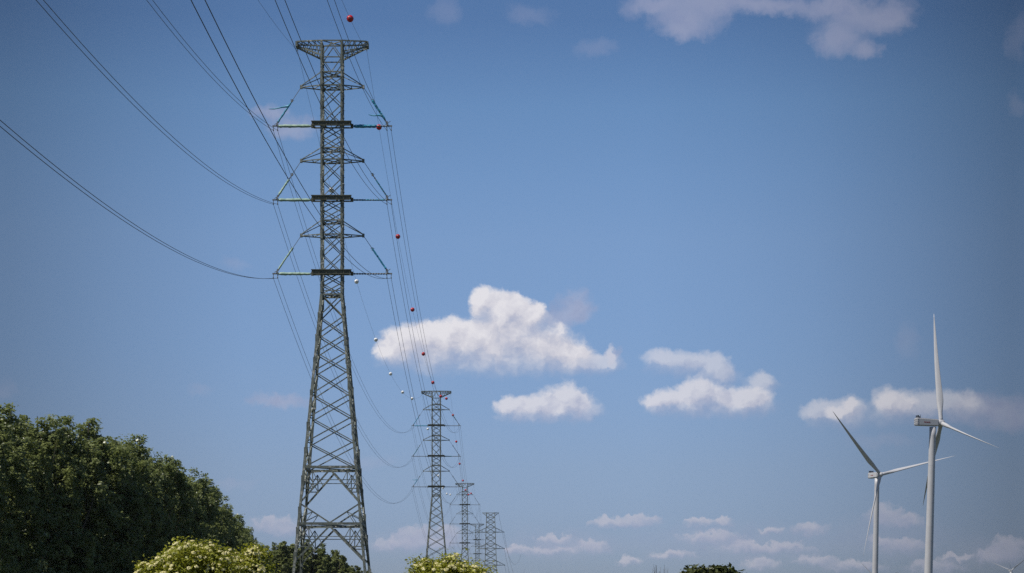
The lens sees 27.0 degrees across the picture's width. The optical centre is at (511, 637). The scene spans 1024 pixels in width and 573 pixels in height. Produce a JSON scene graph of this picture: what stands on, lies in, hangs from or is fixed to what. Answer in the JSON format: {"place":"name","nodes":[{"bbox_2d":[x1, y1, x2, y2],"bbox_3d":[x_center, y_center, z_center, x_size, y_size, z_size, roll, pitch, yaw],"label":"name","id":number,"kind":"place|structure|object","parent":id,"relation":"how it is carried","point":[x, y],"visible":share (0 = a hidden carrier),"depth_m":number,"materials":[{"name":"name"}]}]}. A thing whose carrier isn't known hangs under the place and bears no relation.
{"place":"outdoors","nodes":[
{"label":"outdoors","id":0,"kind":"place"},
{"bbox_2d":[0,441,25,572],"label":"poplar tree","id":1,"kind":"object","parent":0,"point":[7,548],"visible":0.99,"depth_m":157.63,"materials":[{"name":"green plant"}]},
{"bbox_2d":[0,404,55,572],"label":"poplar tree","id":2,"kind":"object","parent":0,"point":[34,534],"visible":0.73,"depth_m":162.41,"materials":[{"name":"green plant"}]},
{"bbox_2d":[0,402,69,572],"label":"poplar tree","id":3,"kind":"object","parent":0,"point":[39,466],"visible":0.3,"depth_m":167.16,"materials":[{"name":"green plant"}]},
{"bbox_2d":[8,414,99,572],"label":"poplar tree","id":4,"kind":"object","parent":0,"point":[68,495],"visible":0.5,"depth_m":170.81,"materials":[{"name":"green plant"}]},
{"bbox_2d":[20,415,128,572],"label":"poplar tree","id":5,"kind":"object","parent":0,"point":[97,491],"visible":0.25,"depth_m":175.88,"materials":[{"name":"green plant"}]},
{"bbox_2d":[47,417,146,572],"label":"poplar tree","id":6,"kind":"object","parent":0,"point":[115,481],"visible":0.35,"depth_m":180.33,"materials":[{"name":"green plant"}]},
{"bbox_2d":[73,426,151,572],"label":"poplar tree","id":7,"kind":"object","parent":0,"point":[131,504],"visible":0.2,"depth_m":183.91,"materials":[{"name":"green plant"}]},
{"bbox_2d":[97,434,165,567],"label":"poplar tree","id":8,"kind":"object","parent":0,"point":[147,496],"visible":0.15,"depth_m":188.11,"materials":[{"name":"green plant"}]},
{"bbox_2d":[116,434,169,559],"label":"poplar tree","id":9,"kind":"object","parent":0,"point":[157,517],"visible":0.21,"depth_m":191.91,"materials":[{"name":"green plant"}]},
{"bbox_2d":[120,441,175,556],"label":"poplar tree","id":10,"kind":"object","parent":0,"point":[163,533],"visible":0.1,"depth_m":197.45,"materials":[{"name":"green plant"}]},
{"bbox_2d":[144,446,192,556],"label":"poplar tree","id":11,"kind":"object","parent":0,"point":[167,500],"visible":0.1,"depth_m":201.85,"materials":[{"name":"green plant"}]},
{"bbox_2d":[153,454,196,547],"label":"poplar tree","id":12,"kind":"object","parent":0,"point":[184,509],"visible":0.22,"depth_m":206.96,"materials":[{"name":"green plant"}]},
{"bbox_2d":[164,458,208,554],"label":"poplar tree","id":13,"kind":"object","parent":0,"point":[197,529],"visible":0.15,"depth_m":212.54,"materials":[{"name":"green plant"}]},
{"bbox_2d":[174,474,219,552],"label":"poplar tree","id":14,"kind":"object","parent":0,"point":[207,534],"visible":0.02,"depth_m":218.44,"materials":[{"name":"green plant"}]},
{"bbox_2d":[175,467,227,550],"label":"poplar tree","id":15,"kind":"object","parent":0,"point":[204,489],"visible":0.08,"depth_m":224.77,"materials":[{"name":"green plant"}]},
{"bbox_2d":[192,479,223,546],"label":"poplar tree","id":16,"kind":"object","parent":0,"point":[216,533],"visible":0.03,"depth_m":231.20,"materials":[{"name":"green plant"}]},
{"bbox_2d":[195,480,235,551],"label":"poplar tree","id":17,"kind":"object","parent":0,"point":[231,542],"visible":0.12,"depth_m":237.77,"materials":[{"name":"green plant"}]},
{"bbox_2d":[211,485,238,555],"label":"poplar tree","id":18,"kind":"object","parent":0,"point":[219,493],"visible":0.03,"depth_m":247.22,"materials":[{"name":"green plant"}]},
{"bbox_2d":[218,499,243,550],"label":"poplar tree","id":19,"kind":"object","parent":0,"point":[239,532],"visible":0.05,"depth_m":258.75,"materials":[{"name":"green plant"}]},
{"bbox_2d":[218,509,246,557],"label":"poplar tree","id":20,"kind":"object","parent":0,"point":[241,542],"visible":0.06,"depth_m":270.52,"materials":[{"name":"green plant"}]},
{"bbox_2d":[231,515,248,556],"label":"poplar tree","id":21,"kind":"object","parent":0,"point":[243,523],"visible":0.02,"depth_m":284.37,"materials":[{"name":"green plant"}]},
{"bbox_2d":[234,514,251,546],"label":"poplar tree","id":22,"kind":"object","parent":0,"point":[241,519],"depth_m":296.73,"materials":[{"name":"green plant"}]},
{"bbox_2d":[242,532,258,546],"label":"poplar tree","id":23,"kind":"object","parent":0,"point":[253,542],"visible":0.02,"depth_m":309.86,"materials":[{"name":"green plant"}]},
{"bbox_2d":[245,526,256,546],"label":"poplar tree","id":24,"kind":"object","parent":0,"point":[251,532],"visible":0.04,"depth_m":321.50,"materials":[{"name":"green plant"}]},
{"bbox_2d":[261,542,282,570],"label":"broadleaf tree","id":25,"kind":"object","parent":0,"point":[274,548],"visible":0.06,"depth_m":424.67,"materials":[{"name":"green plant"}]},
{"bbox_2d":[266,541,308,572],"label":"broadleaf tree","id":26,"kind":"object","parent":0,"point":[283,556],"visible":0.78,"depth_m":414.22,"materials":[{"name":"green plant"}]},
{"bbox_2d":[287,540,308,558],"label":"broadleaf tree","id":27,"kind":"object","parent":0,"point":[298,552],"visible":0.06,"depth_m":426.36,"materials":[{"name":"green plant"}]},
{"bbox_2d":[295,542,333,572],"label":"broadleaf tree","id":28,"kind":"object","parent":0,"point":[315,563],"visible":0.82,"depth_m":416.58,"materials":[{"name":"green plant"}]},
{"bbox_2d":[320,546,345,563],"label":"broadleaf tree","id":29,"kind":"object","parent":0,"point":[335,554],"visible":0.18,"depth_m":431.19,"materials":[{"name":"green plant"}]},
{"bbox_2d":[329,555,354,572],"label":"broadleaf tree","id":30,"kind":"object","parent":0,"point":[340,566],"visible":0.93,"depth_m":424.08,"materials":[{"name":"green plant"}]},
{"bbox_2d":[347,562,362,572],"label":"broadleaf tree","id":31,"kind":"object","parent":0,"point":[358,569],"visible":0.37,"depth_m":438.78,"materials":[{"name":"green plant"}]},
{"bbox_2d":[404,547,497,572],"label":"elder bush","id":32,"kind":"object","parent":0,"point":[451,562],"visible":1,"depth_m":59.75,"materials":[{"name":"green plant"}]},
{"bbox_2d":[0,0,1023,572],"label":"sky","id":33,"kind":"structure","parent":0,"point":[656,247],"materials":[{"name":"blue"}]},
{"label":"ground","id":34,"kind":"structure","parent":0,"visible":0},
{"bbox_2d":[132,536,280,572],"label":"elder bush","id":35,"kind":"object","parent":34,"relation":"on","point":[184,558],"visible":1,"depth_m":59.45,"materials":[{"name":"green plant"}]},
{"bbox_2d":[271,40,391,572],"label":"lattice pylon","id":36,"kind":"object","parent":34,"relation":"on","point":[323,123],"visible":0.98,"depth_m":258.82,"materials":[{"name":"metal"}]},
{"bbox_2d":[0,120,435,558],"bbox_3d":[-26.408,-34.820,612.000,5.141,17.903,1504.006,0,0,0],"label":"conductor","id":37,"kind":"object","parent":36,"relation":"hanging from","point":[175,249],"visible":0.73,"depth_m":164.33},
{"bbox_2d":[0,126,449,544],"bbox_3d":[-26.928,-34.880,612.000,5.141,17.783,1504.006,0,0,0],"label":"conductor","id":38,"kind":"object","parent":36,"relation":"hanging from","point":[175,251],"visible":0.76,"depth_m":163.04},
{"bbox_2d":[36,0,453,547],"bbox_3d":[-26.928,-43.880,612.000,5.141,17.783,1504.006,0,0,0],"label":"conductor","id":39,"kind":"object","parent":36,"relation":"hanging from","point":[204,167],"visible":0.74,"depth_m":183.79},
{"bbox_2d":[43,0,455,551],"bbox_3d":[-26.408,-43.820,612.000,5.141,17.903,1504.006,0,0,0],"label":"conductor","id":40,"kind":"object","parent":36,"relation":"hanging from","point":[214,171],"visible":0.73,"depth_m":186.93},
{"bbox_2d":[147,1,458,547],"bbox_3d":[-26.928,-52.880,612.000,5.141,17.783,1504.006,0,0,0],"label":"conductor","id":41,"kind":"object","parent":36,"relation":"hanging from","point":[287,178],"visible":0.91,"depth_m":256.41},
{"bbox_2d":[153,1,465,545],"bbox_3d":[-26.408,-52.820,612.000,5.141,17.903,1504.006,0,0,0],"label":"conductor","id":42,"kind":"object","parent":36,"relation":"hanging from","point":[293,185],"visible":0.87,"depth_m":264.37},
{"bbox_2d":[191,0,487,570],"bbox_3d":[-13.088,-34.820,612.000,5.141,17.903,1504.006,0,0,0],"label":"conductor","id":43,"kind":"object","parent":36,"relation":"hanging from","point":[303,202],"visible":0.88,"depth_m":129.36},
{"bbox_2d":[205,0,481,559],"bbox_3d":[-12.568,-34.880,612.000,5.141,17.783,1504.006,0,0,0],"label":"conductor","id":44,"kind":"object","parent":36,"relation":"hanging from","point":[308,196],"visible":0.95,"depth_m":126.65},
{"bbox_2d":[258,0,469,529],"bbox_3d":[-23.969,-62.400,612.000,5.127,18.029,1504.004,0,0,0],"label":"earth wire","id":45,"kind":"object","parent":36,"relation":"attached to","point":[344,239],"visible":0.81,"depth_m":327.77,"materials":[{"name":"grey metal"}]},
{"bbox_2d":[275,0,487,562],"bbox_3d":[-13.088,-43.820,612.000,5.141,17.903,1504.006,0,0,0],"label":"conductor","id":46,"kind":"object","parent":36,"relation":"hanging from","point":[373,193],"visible":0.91,"depth_m":196.81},
{"bbox_2d":[285,1,483,558],"bbox_3d":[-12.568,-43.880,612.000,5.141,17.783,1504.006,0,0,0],"label":"conductor","id":47,"kind":"object","parent":36,"relation":"hanging from","point":[378,193],"visible":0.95,"depth_m":195.15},
{"bbox_2d":[327,0,483,546],"bbox_3d":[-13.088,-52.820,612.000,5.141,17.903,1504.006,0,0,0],"label":"conductor","id":48,"kind":"object","parent":36,"relation":"hanging from","point":[399,211],"visible":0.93,"depth_m":281.87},
{"bbox_2d":[334,0,482,533],"bbox_3d":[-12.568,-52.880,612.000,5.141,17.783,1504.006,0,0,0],"label":"conductor","id":49,"kind":"object","parent":36,"relation":"hanging from","point":[402,206],"visible":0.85,"depth_m":277.21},
{"bbox_2d":[342,1,482,531],"bbox_3d":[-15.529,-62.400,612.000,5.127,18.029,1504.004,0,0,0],"label":"earth wire","id":50,"kind":"object","parent":36,"relation":"attached to","point":[396,228],"visible":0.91,"depth_m":319.47,"materials":[{"name":"grey metal"}]},
{"bbox_2d":[346,15,353,21],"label":"marker ball","id":51,"kind":"object","parent":50,"relation":"hanging from","point":[351,19],"visible":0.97,"depth_m":227.75,"materials":[{"name":"red plastic"}]},
{"bbox_2d":[412,391,460,560],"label":"lattice pylon","id":52,"kind":"object","parent":34,"relation":"on","point":[432,471],"visible":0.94,"depth_m":627.45,"materials":[{"name":"metal"}]},
{"bbox_2d":[449,483,478,561],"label":"lattice pylon","id":53,"kind":"object","parent":34,"relation":"on","point":[462,523],"visible":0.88,"depth_m":1002.75,"materials":[{"name":"metal"}]},
{"bbox_2d":[468,524,488,567],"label":"lattice pylon","id":54,"kind":"object","parent":34,"relation":"on","point":[475,539],"visible":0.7,"depth_m":1362.73,"materials":[{"name":"metal"}]},
{"bbox_2d":[477,512,504,572],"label":"transmission tower","id":55,"kind":"structure","parent":34,"relation":"on","point":[487,548],"depth_m":1147.72,"materials":[{"name":"metal"}]},
{"bbox_2d":[679,562,743,572],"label":"tree","id":56,"kind":"object","parent":34,"relation":"on","point":[713,568],"visible":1,"depth_m":139.61,"materials":[{"name":"green plant"}]},
{"bbox_2d":[833,412,955,572],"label":"wind turbine","id":57,"kind":"object","parent":34,"relation":"on","point":[877,475],"visible":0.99,"depth_m":1292.19,"materials":[{"name":"paint"}]},
{"bbox_2d":[914,318,995,572],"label":"wind turbine","id":58,"kind":"object","parent":34,"relation":"on","point":[934,436],"visible":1,"depth_m":950.01,"materials":[{"name":"paint"}]},
{"bbox_2d":[992,560,1023,572],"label":"wind turbine","id":59,"kind":"object","parent":34,"relation":"on","point":[1007,568],"visible":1,"depth_m":3299.21,"materials":[{"name":"paint"}]}
]}

